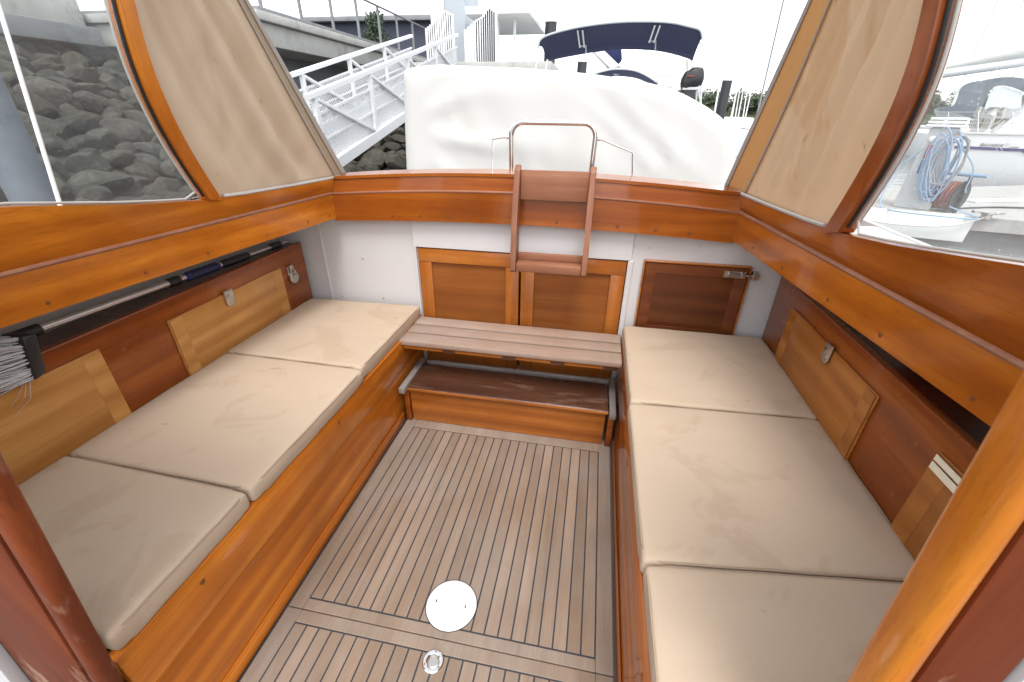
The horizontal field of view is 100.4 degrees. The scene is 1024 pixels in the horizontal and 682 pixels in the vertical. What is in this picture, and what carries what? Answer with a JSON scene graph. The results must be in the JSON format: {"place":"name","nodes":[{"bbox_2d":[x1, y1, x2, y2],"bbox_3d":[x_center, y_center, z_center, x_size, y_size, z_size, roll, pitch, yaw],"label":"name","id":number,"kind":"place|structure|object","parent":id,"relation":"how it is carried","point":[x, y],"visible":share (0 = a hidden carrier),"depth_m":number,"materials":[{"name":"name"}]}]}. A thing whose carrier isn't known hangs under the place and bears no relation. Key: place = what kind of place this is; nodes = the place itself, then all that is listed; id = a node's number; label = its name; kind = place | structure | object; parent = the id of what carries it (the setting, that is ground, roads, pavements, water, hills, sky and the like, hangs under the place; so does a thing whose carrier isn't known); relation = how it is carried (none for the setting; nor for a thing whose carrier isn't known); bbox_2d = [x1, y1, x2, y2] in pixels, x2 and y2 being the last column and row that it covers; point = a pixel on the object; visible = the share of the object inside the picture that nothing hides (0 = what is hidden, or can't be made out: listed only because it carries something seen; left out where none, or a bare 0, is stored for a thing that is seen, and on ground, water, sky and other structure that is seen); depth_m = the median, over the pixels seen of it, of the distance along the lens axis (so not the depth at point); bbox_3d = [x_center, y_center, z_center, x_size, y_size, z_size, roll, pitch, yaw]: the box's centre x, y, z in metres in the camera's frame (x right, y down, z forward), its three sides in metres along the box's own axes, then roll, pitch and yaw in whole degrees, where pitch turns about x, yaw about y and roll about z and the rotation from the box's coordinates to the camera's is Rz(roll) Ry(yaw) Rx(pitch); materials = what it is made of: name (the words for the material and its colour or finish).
{"place":"outdoors","nodes":[
{"label":"outdoors","id":0,"kind":"place"},
{"bbox_2d":[0,65,405,205],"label":"embankment","id":1,"kind":"structure","parent":0,"point":[69,197],"depth_m":6.58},
{"bbox_2d":[0,71,18,86],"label":"rock","id":2,"kind":"object","parent":1,"relation":"on","point":[10,78],"visible":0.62,"depth_m":6.98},
{"bbox_2d":[0,35,35,61],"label":"rock","id":3,"kind":"object","parent":1,"relation":"on","point":[23,52],"visible":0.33,"depth_m":7.64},
{"bbox_2d":[0,49,35,73],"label":"rock","id":4,"kind":"object","parent":1,"relation":"on","point":[23,61],"visible":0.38,"depth_m":7.41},
{"bbox_2d":[0,59,36,75],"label":"rock","id":5,"kind":"object","parent":1,"relation":"on","point":[5,65],"visible":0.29,"depth_m":7.11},
{"bbox_2d":[15,41,38,53],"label":"rock","id":6,"kind":"object","parent":1,"relation":"on","point":[30,47],"visible":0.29,"depth_m":8.04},
{"bbox_2d":[9,90,57,119],"bbox_3d":[-7.563,-3.619,6.710,0.719,0.418,0.625,-2,9,38],"label":"rock","id":7,"kind":"object","parent":1,"relation":"on","point":[41,106],"visible":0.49,"depth_m":6.53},
{"bbox_2d":[12,79,72,107],"bbox_3d":[-7.815,-4.036,7.065,0.895,0.481,0.441,-16,52,-10],"label":"rock","id":8,"kind":"object","parent":1,"relation":"on","point":[57,95],"visible":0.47,"depth_m":6.96,"materials":[{"name":"stone"}]},
{"bbox_2d":[32,41,56,49],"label":"rock","id":9,"kind":"object","parent":1,"relation":"on","point":[51,45],"visible":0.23,"depth_m":8.52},
{"bbox_2d":[23,114,67,140],"bbox_3d":[-7.039,-3.162,6.383,0.518,0.403,0.822,2,41,-33],"label":"rock","id":10,"kind":"object","parent":1,"relation":"on","point":[53,127],"visible":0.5,"depth_m":6.28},
{"bbox_2d":[33,52,60,62],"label":"rock","id":11,"kind":"object","parent":1,"relation":"on","point":[51,57],"visible":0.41,"depth_m":8.08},
{"bbox_2d":[35,69,59,77],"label":"rock","id":12,"kind":"object","parent":1,"relation":"on","point":[43,73],"visible":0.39,"depth_m":7.61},
{"bbox_2d":[30,58,65,71],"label":"rock","id":13,"kind":"object","parent":1,"relation":"on","point":[40,64],"visible":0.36,"depth_m":7.75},
{"bbox_2d":[36,44,62,55],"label":"rock","id":14,"kind":"object","parent":1,"relation":"on","point":[42,48],"visible":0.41,"depth_m":8.32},
{"bbox_2d":[30,133,71,155],"bbox_3d":[-6.719,-2.833,6.234,0.444,0.308,0.382,3,46,-14],"label":"rock","id":15,"kind":"object","parent":1,"relation":"on","point":[54,145],"visible":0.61,"depth_m":6.16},
{"bbox_2d":[0,0,104,46],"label":"quay wall","id":16,"kind":"structure","parent":1,"relation":"on","point":[62,22],"depth_m":8.29,"materials":[{"name":"concrete"}]},
{"bbox_2d":[39,154,70,182],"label":"rock","id":17,"kind":"object","parent":1,"relation":"on","point":[58,167],"visible":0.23,"depth_m":5.75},
{"bbox_2d":[46,170,70,195],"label":"rock","id":18,"kind":"object","parent":1,"relation":"on","point":[63,187],"visible":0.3,"depth_m":5.53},
{"bbox_2d":[44,76,78,93],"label":"rock","id":19,"kind":"object","parent":1,"relation":"on","point":[72,86],"visible":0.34,"depth_m":7.52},
{"bbox_2d":[55,115,87,137],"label":"rock","id":20,"kind":"object","parent":1,"relation":"on","point":[76,125],"visible":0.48,"depth_m":6.69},
{"bbox_2d":[58,51,88,66],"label":"rock","id":21,"kind":"object","parent":1,"relation":"on","point":[74,57],"visible":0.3,"depth_m":8.45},
{"bbox_2d":[57,107,101,134],"bbox_3d":[-7.060,-3.561,7.037,0.604,0.403,0.608,-4,-1,25],"label":"rock","id":22,"kind":"object","parent":1,"relation":"on","point":[92,120],"visible":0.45,"depth_m":6.86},
{"bbox_2d":[62,64,99,83],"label":"rock","id":23,"kind":"object","parent":1,"relation":"on","point":[77,73],"visible":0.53,"depth_m":7.96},
{"bbox_2d":[66,135,101,152],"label":"rock","id":24,"kind":"object","parent":1,"relation":"on","point":[78,142],"visible":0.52,"depth_m":6.42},
{"bbox_2d":[70,46,104,65],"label":"rock","id":25,"kind":"object","parent":1,"relation":"on","point":[95,56],"visible":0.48,"depth_m":9.04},
{"bbox_2d":[73,91,102,113],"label":"rock","id":26,"kind":"object","parent":1,"relation":"on","point":[89,102],"visible":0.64,"depth_m":7.49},
{"bbox_2d":[64,152,113,173],"bbox_3d":[-6.183,-2.531,6.230,0.491,0.309,0.490,-15,2,3],"label":"rock","id":27,"kind":"object","parent":1,"relation":"on","point":[75,163],"visible":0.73,"depth_m":6.09,"materials":[{"name":"stone"}]},
{"bbox_2d":[76,82,104,94],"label":"rock","id":28,"kind":"object","parent":1,"relation":"on","point":[93,88],"visible":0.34,"depth_m":7.79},
{"bbox_2d":[74,185,112,200],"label":"rock","id":29,"kind":"object","parent":1,"relation":"on","point":[97,193],"visible":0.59,"depth_m":5.62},
{"bbox_2d":[67,170,133,197],"bbox_3d":[-5.761,-2.197,5.970,0.639,0.398,0.789,1,35,26],"label":"rock","id":30,"kind":"object","parent":1,"relation":"on","point":[116,184],"visible":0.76,"depth_m":5.76,"materials":[{"name":"stone"}]},
{"bbox_2d":[86,128,114,148],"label":"rock","id":31,"kind":"object","parent":1,"relation":"on","point":[105,136],"visible":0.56,"depth_m":6.83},
{"bbox_2d":[102,112,119,118],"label":"rock","id":32,"kind":"object","parent":1,"relation":"on","point":[106,115],"visible":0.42,"depth_m":7.46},
{"bbox_2d":[98,90,123,101],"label":"rock","id":33,"kind":"object","parent":1,"relation":"on","point":[108,94],"visible":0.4,"depth_m":7.96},
{"bbox_2d":[102,107,122,117],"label":"rock","id":34,"kind":"object","parent":1,"relation":"on","point":[114,109],"visible":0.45,"depth_m":7.68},
{"bbox_2d":[99,73,125,93],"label":"rock","id":35,"kind":"object","parent":1,"relation":"on","point":[116,85],"visible":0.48,"depth_m":8.36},
{"bbox_2d":[102,60,124,72],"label":"rock","id":36,"kind":"object","parent":1,"relation":"on","point":[115,65],"visible":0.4,"depth_m":9.11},
{"bbox_2d":[100,150,134,167],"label":"rock","id":37,"kind":"object","parent":1,"relation":"on","point":[119,158],"visible":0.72,"depth_m":6.54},
{"bbox_2d":[108,69,130,85],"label":"rock","id":38,"kind":"object","parent":1,"relation":"on","point":[122,78],"visible":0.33,"depth_m":8.63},
{"bbox_2d":[107,98,136,110],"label":"rock","id":39,"kind":"object","parent":1,"relation":"on","point":[114,102],"visible":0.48,"depth_m":7.87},
{"bbox_2d":[98,118,151,144],"bbox_3d":[-6.565,-3.494,7.221,0.670,0.452,0.522,8,20,-27],"label":"rock","id":40,"kind":"object","parent":1,"relation":"on","point":[123,130],"visible":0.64,"depth_m":7.08,"materials":[{"name":"stone"}]},
{"bbox_2d":[115,141,137,152],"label":"rock","id":41,"kind":"object","parent":1,"relation":"on","point":[127,145],"visible":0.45,"depth_m":6.79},
{"bbox_2d":[119,86,135,100],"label":"rock","id":42,"kind":"object","parent":1,"relation":"on","point":[126,93],"visible":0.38,"depth_m":8.32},
{"bbox_2d":[110,196,147,203],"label":"rock","id":43,"kind":"object","parent":1,"relation":"on","point":[124,198],"visible":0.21,"depth_m":5.78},
{"bbox_2d":[115,118,151,132],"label":"rock","id":44,"kind":"object","parent":1,"relation":"on","point":[146,128],"visible":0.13,"depth_m":7.60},
{"bbox_2d":[125,97,142,111],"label":"rock","id":45,"kind":"object","parent":1,"relation":"on","point":[134,102],"visible":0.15,"depth_m":8.04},
{"bbox_2d":[123,110,147,124],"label":"rock","id":46,"kind":"object","parent":1,"relation":"on","point":[137,116],"visible":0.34,"depth_m":7.83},
{"bbox_2d":[127,175,150,190],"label":"rock","id":47,"kind":"object","parent":1,"relation":"on","point":[139,183],"visible":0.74,"depth_m":6.37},
{"bbox_2d":[124,162,161,181],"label":"rock","id":48,"kind":"object","parent":1,"relation":"on","point":[139,169],"visible":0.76,"depth_m":6.59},
{"bbox_2d":[132,153,160,170],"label":"rock","id":49,"kind":"object","parent":1,"relation":"on","point":[152,162],"visible":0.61,"depth_m":6.80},
{"bbox_2d":[132,142,162,158],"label":"rock","id":50,"kind":"object","parent":1,"relation":"on","point":[151,148],"visible":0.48,"depth_m":7.15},
{"bbox_2d":[140,185,168,196],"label":"rock","id":51,"kind":"object","parent":1,"relation":"on","point":[155,190],"visible":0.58,"depth_m":6.32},
{"bbox_2d":[140,194,169,202],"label":"rock","id":52,"kind":"object","parent":1,"relation":"on","point":[149,197],"visible":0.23,"depth_m":6.00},
{"bbox_2d":[160,147,169,161],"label":"rock","id":53,"kind":"object","parent":1,"relation":"on","point":[164,156],"visible":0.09,"depth_m":7.09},
{"bbox_2d":[152,177,182,191],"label":"rock","id":54,"kind":"object","parent":1,"relation":"on","point":[173,184],"visible":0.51,"depth_m":6.55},
{"bbox_2d":[158,159,186,182],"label":"rock","id":55,"kind":"object","parent":1,"relation":"on","point":[168,168],"visible":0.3,"depth_m":6.90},
{"bbox_2d":[165,191,190,200],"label":"rock","id":56,"kind":"object","parent":1,"relation":"on","point":[172,195],"visible":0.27,"depth_m":6.37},
{"bbox_2d":[177,185,197,199],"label":"rock","id":57,"kind":"object","parent":1,"relation":"on","point":[186,190],"visible":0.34,"depth_m":6.72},
{"bbox_2d":[81,0,426,107],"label":"wharf","id":58,"kind":"structure","parent":1,"relation":"on","point":[300,43],"depth_m":10.55,"materials":[{"name":"metal"}]},
{"bbox_2d":[289,33,458,166],"bbox_3d":[-2.270,-4.381,7.323,1.140,2.230,5.928,6,29,9],"label":"gangway","id":59,"kind":"object","parent":58,"relation":"attached to","point":[357,126],"visible":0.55,"depth_m":6.45,"materials":[{"name":"white metal"}]},
{"bbox_2d":[361,8,391,45],"bbox_3d":[-4.760,-10.718,14.927,0.986,1.494,1.105,6,29,9],"label":"conifer","id":60,"kind":"object","parent":58,"relation":"on","point":[371,26],"visible":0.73,"depth_m":14.66,"materials":[{"name":"green plant"}]},
{"bbox_2d":[363,162,380,170],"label":"rock","id":61,"kind":"object","parent":1,"relation":"on","point":[369,166],"visible":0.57,"depth_m":10.92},
{"bbox_2d":[359,149,386,168],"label":"rock","id":62,"kind":"object","parent":1,"relation":"on","point":[377,157],"visible":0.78,"depth_m":11.15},
{"bbox_2d":[382,142,401,151],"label":"rock","id":63,"kind":"object","parent":1,"relation":"on","point":[391,146],"visible":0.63,"depth_m":11.80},
{"bbox_2d":[385,154,406,169],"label":"rock","id":64,"kind":"object","parent":1,"relation":"on","point":[396,161],"visible":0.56,"depth_m":11.09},
{"bbox_2d":[392,134,405,144],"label":"rock","id":65,"kind":"object","parent":1,"relation":"on","point":[399,139],"visible":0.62,"depth_m":12.21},
{"bbox_2d":[303,14,430,57],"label":"dark blue building","id":66,"kind":"structure","parent":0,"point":[347,24],"depth_m":22.56,"materials":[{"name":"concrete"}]},
{"bbox_2d":[425,10,454,61],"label":"slatted gate","id":67,"kind":"structure","parent":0,"point":[441,27],"depth_m":10.44,"materials":[{"name":"white metal"}]},
{"bbox_2d":[464,7,497,61],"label":"slatted gate","id":68,"kind":"structure","parent":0,"point":[480,39],"depth_m":9.41,"materials":[{"name":"white metal"}]},
{"bbox_2d":[403,0,560,70],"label":"motorboat","id":69,"kind":"object","parent":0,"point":[514,20],"visible":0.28,"depth_m":11.07,"materials":[{"name":"white plastic"}]},
{"bbox_2d":[76,0,1023,104],"label":"sky","id":70,"kind":"structure","parent":0,"point":[754,22],"materials":[{"name":"white"}]},
{"bbox_2d":[706,105,1004,123],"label":"hill","id":71,"kind":"structure","parent":0,"point":[927,117],"depth_m":147.45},
{"bbox_2d":[676,88,995,111],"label":"woods","id":72,"kind":"object","parent":71,"relation":"on","point":[709,99],"visible":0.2,"depth_m":146.62,"materials":[{"name":"green plant"}]},
{"bbox_2d":[736,122,997,188],"bbox_3d":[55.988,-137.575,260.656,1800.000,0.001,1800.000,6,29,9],"label":"water","id":73,"kind":"structure","parent":0,"point":[898,178],"depth_m":15.34,"materials":[{"name":"grey liquid"}]},
{"bbox_2d":[0,74,56,205],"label":"mooring pile","id":74,"kind":"object","parent":73,"relation":"in","point":[24,176],"depth_m":3.84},
{"bbox_2d":[0,0,1023,681],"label":"wooden boat","id":75,"kind":"object","parent":73,"relation":"on","point":[376,532],"visible":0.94,"depth_m":1.25,"materials":[{"name":"brown wood"}]},
{"bbox_2d":[0,3,62,204],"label":"white pole","id":76,"kind":"object","parent":75,"relation":"on","point":[29,104],"visible":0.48,"depth_m":1.18,"materials":[{"name":"metal"}]},
{"bbox_2d":[18,456,249,649],"bbox_3d":[-0.986,0.447,0.989,0.591,0.062,0.367,6,29,9],"label":"seat cushion","id":77,"kind":"object","parent":75,"relation":"on","point":[132,548],"visible":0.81,"depth_m":0.97,"materials":[{"name":"beige fabric"}]},
{"bbox_2d":[0,240,287,413],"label":"deck brush","id":78,"kind":"object","parent":75,"relation":"on","point":[21,361],"visible":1,"depth_m":1.11,"materials":[{"name":"metal"}]},
{"bbox_2d":[70,353,362,500],"bbox_3d":[-0.897,0.229,1.394,0.595,0.063,0.594,6,29,9],"label":"seat cushion","id":79,"kind":"object","parent":75,"relation":"on","point":[250,427],"visible":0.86,"depth_m":1.30,"materials":[{"name":"beige fabric"}]},
{"bbox_2d":[134,0,345,197],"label":"canvas curtain","id":80,"kind":"object","parent":75,"relation":"attached to","point":[245,119],"visible":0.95,"depth_m":1.37,"materials":[{"name":"fabric"}]},
{"bbox_2d":[228,298,419,377],"bbox_3d":[-0.792,-0.044,1.900,0.584,0.067,0.593,6,29,9],"label":"seat cushion","id":81,"kind":"object","parent":75,"relation":"on","point":[364,337],"visible":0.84,"depth_m":1.81,"materials":[{"name":"beige fabric"}]},
{"bbox_2d":[407,364,607,443],"bbox_3d":[-0.017,0.291,1.986,0.890,0.202,0.210,6,29,9],"label":"wooden step","id":82,"kind":"object","parent":75,"relation":"on","point":[547,407],"visible":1,"depth_m":1.92,"materials":[{"name":"brown wood"}]},
{"bbox_2d":[398,316,621,370],"bbox_3d":[-0.009,0.004,1.942,0.983,0.047,0.260,6,29,9],"label":"slatted bench","id":83,"kind":"object","parent":75,"relation":"attached to","point":[552,346],"visible":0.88,"depth_m":1.89,"materials":[{"name":"brown wood"}]},
{"bbox_2d":[510,164,596,276],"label":"boarding steps","id":84,"kind":"structure","parent":75,"relation":"attached to","point":[563,186],"depth_m":1.70,"materials":[{"name":"brown wood"}]},
{"bbox_2d":[491,119,632,175],"bbox_3d":[0.208,-0.800,1.806,0.622,0.243,0.059,6,29,9],"label":"chrome hoop","id":85,"kind":"object","parent":75,"relation":"on","point":[589,124],"visible":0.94,"depth_m":1.75,"materials":[{"name":"metal"}]},
{"bbox_2d":[622,326,816,419],"bbox_3d":[0.737,0.114,1.643,0.593,0.066,0.591,6,29,9],"label":"seat cushion","id":86,"kind":"object","parent":75,"relation":"on","point":[706,371],"visible":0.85,"depth_m":1.56,"materials":[{"name":"beige fabric"}]},
{"bbox_2d":[627,404,914,582],"bbox_3d":[0.628,0.381,1.147,0.596,0.062,0.608,6,29,9],"label":"seat cushion","id":87,"kind":"object","parent":75,"relation":"on","point":[719,490],"visible":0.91,"depth_m":1.06,"materials":[{"name":"beige fabric"}]},
{"bbox_2d":[643,566,901,681],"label":"seat cushion","id":88,"kind":"object","parent":75,"relation":"on","point":[709,625],"visible":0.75,"depth_m":0.81,"materials":[{"name":"beige fabric"}]},
{"bbox_2d":[724,0,922,227],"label":"canvas curtain","id":89,"kind":"object","parent":75,"relation":"attached to","point":[821,115],"visible":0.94,"depth_m":1.11,"materials":[{"name":"fabric"}]},
{"bbox_2d":[544,13,557,63],"bbox_3d":[1.020,-6.464,12.484,0.331,5.020,0.331,6,29,9],"label":"mooring pile","id":90,"kind":"object","parent":73,"relation":"in","point":[551,19],"visible":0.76,"depth_m":11.31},
{"bbox_2d":[403,65,737,184],"bbox_3d":[0.612,-1.581,4.762,2.808,2.327,2.856,6,29,9],"label":"covered boat","id":91,"kind":"object","parent":73,"relation":"on","point":[458,117],"visible":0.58,"depth_m":3.17,"materials":[{"name":"white fabric"}]},
{"bbox_2d":[577,55,587,72],"bbox_3d":[2.180,-6.990,14.261,0.320,4.288,0.320,6,29,9],"label":"mooring pile","id":92,"kind":"object","parent":73,"relation":"in","point":[582,60],"visible":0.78,"depth_m":13.26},
{"bbox_2d":[535,0,703,103],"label":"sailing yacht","id":93,"kind":"object","parent":73,"relation":"on","point":[605,43],"visible":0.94,"depth_m":6.93,"materials":[{"name":"blue fabric"}]},
{"bbox_2d":[678,67,704,98],"bbox_3d":[2.540,-3.574,6.194,0.383,0.680,0.271,6,29,9],"label":"outboard motor","id":94,"kind":"object","parent":93,"relation":"attached to","point":[692,79],"visible":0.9,"depth_m":6.02,"materials":[{"name":"black plastic"}]},
{"bbox_2d":[716,74,733,118],"bbox_3d":[6.481,-6.340,13.682,0.299,3.782,0.299,6,29,9],"label":"mooring pile","id":95,"kind":"object","parent":73,"relation":"in","point":[727,79],"visible":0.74,"depth_m":12.96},
{"bbox_2d":[714,0,747,155],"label":"moored yacht","id":96,"kind":"object","parent":73,"relation":"on","point":[741,135],"visible":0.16,"depth_m":20.06,"materials":[{"name":"white metal"}]},
{"bbox_2d":[724,64,745,121],"bbox_3d":[19.464,-21.059,37.699,3.000,5.627,7.560,6,29,9],"label":"moored yacht","id":97,"kind":"object","parent":73,"relation":"on","point":[729,120],"visible":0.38,"depth_m":36.16,"materials":[{"name":"white metal"}]},
{"bbox_2d":[734,0,783,131],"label":"moored yacht","id":98,"kind":"object","parent":73,"relation":"on","point":[743,125],"visible":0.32,"depth_m":23.72,"materials":[{"name":"metal"}]},
{"bbox_2d":[864,185,1023,262],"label":"pontoon","id":99,"kind":"object","parent":73,"relation":"on","point":[1001,233],"visible":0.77,"depth_m":5.53,"materials":[{"name":"concrete"}]},
{"bbox_2d":[893,117,969,209],"bbox_3d":[5.479,-2.315,5.595,0.400,1.092,0.300,24,36,36],"label":"power pedestal","id":100,"kind":"object","parent":99,"relation":"on","point":[907,196],"visible":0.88,"depth_m":5.55,"materials":[{"name":"plastic"}]},
{"bbox_2d":[879,126,977,219],"bbox_3d":[5.333,-2.095,5.283,1.000,0.999,0.473,24,36,36],"label":"blue hose","id":101,"kind":"object","parent":100,"relation":"hanging from","point":[927,161],"visible":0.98,"depth_m":5.37,"materials":[{"name":"rubber"}]},
{"bbox_2d":[927,130,970,186],"bbox_3d":[5.462,-2.262,5.332,0.308,0.664,0.110,25,37,37],"label":"grey hose","id":102,"kind":"object","parent":101,"relation":"on","point":[966,138],"visible":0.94,"depth_m":5.33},
{"bbox_2d":[867,212,999,226],"bbox_3d":[5.044,-1.640,5.548,1.865,0.260,0.022,13,31,22],"label":"mooring line","id":103,"kind":"object","parent":99,"relation":"on","point":[928,225],"visible":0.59,"depth_m":5.47,"materials":[{"name":"white fabric"}]},
{"bbox_2d":[925,171,988,212],"bbox_3d":[5.700,-1.910,5.486,0.380,0.487,0.471,-10,30,-19],"label":"hose reel","id":104,"kind":"object","parent":99,"relation":"on","point":[953,194],"visible":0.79,"depth_m":5.45,"materials":[{"name":"black plastic"}]},
{"bbox_2d":[935,206,1023,210],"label":"shore cable","id":105,"kind":"object","parent":99,"relation":"on","point":[984,207],"visible":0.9,"depth_m":5.83,"materials":[{"name":"white plastic"}]},
{"bbox_2d":[905,0,999,156],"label":"moored yacht","id":106,"kind":"object","parent":73,"relation":"on","point":[917,142],"depth_m":19.94,"materials":[{"name":"white metal"}]},
{"bbox_2d":[919,0,1023,129],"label":"moored yacht","id":107,"kind":"object","parent":73,"relation":"on","point":[990,72],"visible":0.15,"depth_m":24.05,"materials":[{"name":"white metal"}]},
{"bbox_2d":[926,67,1019,130],"bbox_3d":[25.855,-16.102,21.242,2.739,12.620,7.755,6,29,9],"label":"moored yacht","id":108,"kind":"object","parent":73,"relation":"on","point":[1014,75],"visible":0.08,"depth_m":22.91,"materials":[{"name":"white metal"}]},
{"bbox_2d":[934,45,1023,186],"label":"white yacht","id":109,"kind":"object","parent":73,"relation":"on","point":[996,154],"visible":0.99,"depth_m":9.37,"materials":[{"name":"plastic"}]},
{"bbox_2d":[970,114,993,131],"bbox_3d":[10.084,-4.680,9.164,0.339,0.338,0.020,24,36,37],"label":"coiled line","id":110,"kind":"object","parent":109,"relation":"hanging from","point":[986,118],"visible":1,"depth_m":9.14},
{"bbox_2d":[984,87,1021,108],"bbox_3d":[10.879,-5.347,9.386,0.603,0.438,0.006,24,36,37],"label":"hood window","id":111,"kind":"structure","parent":109,"relation":"in","point":[1001,97],"depth_m":9.40,"materials":[{"name":"clear plastic"}]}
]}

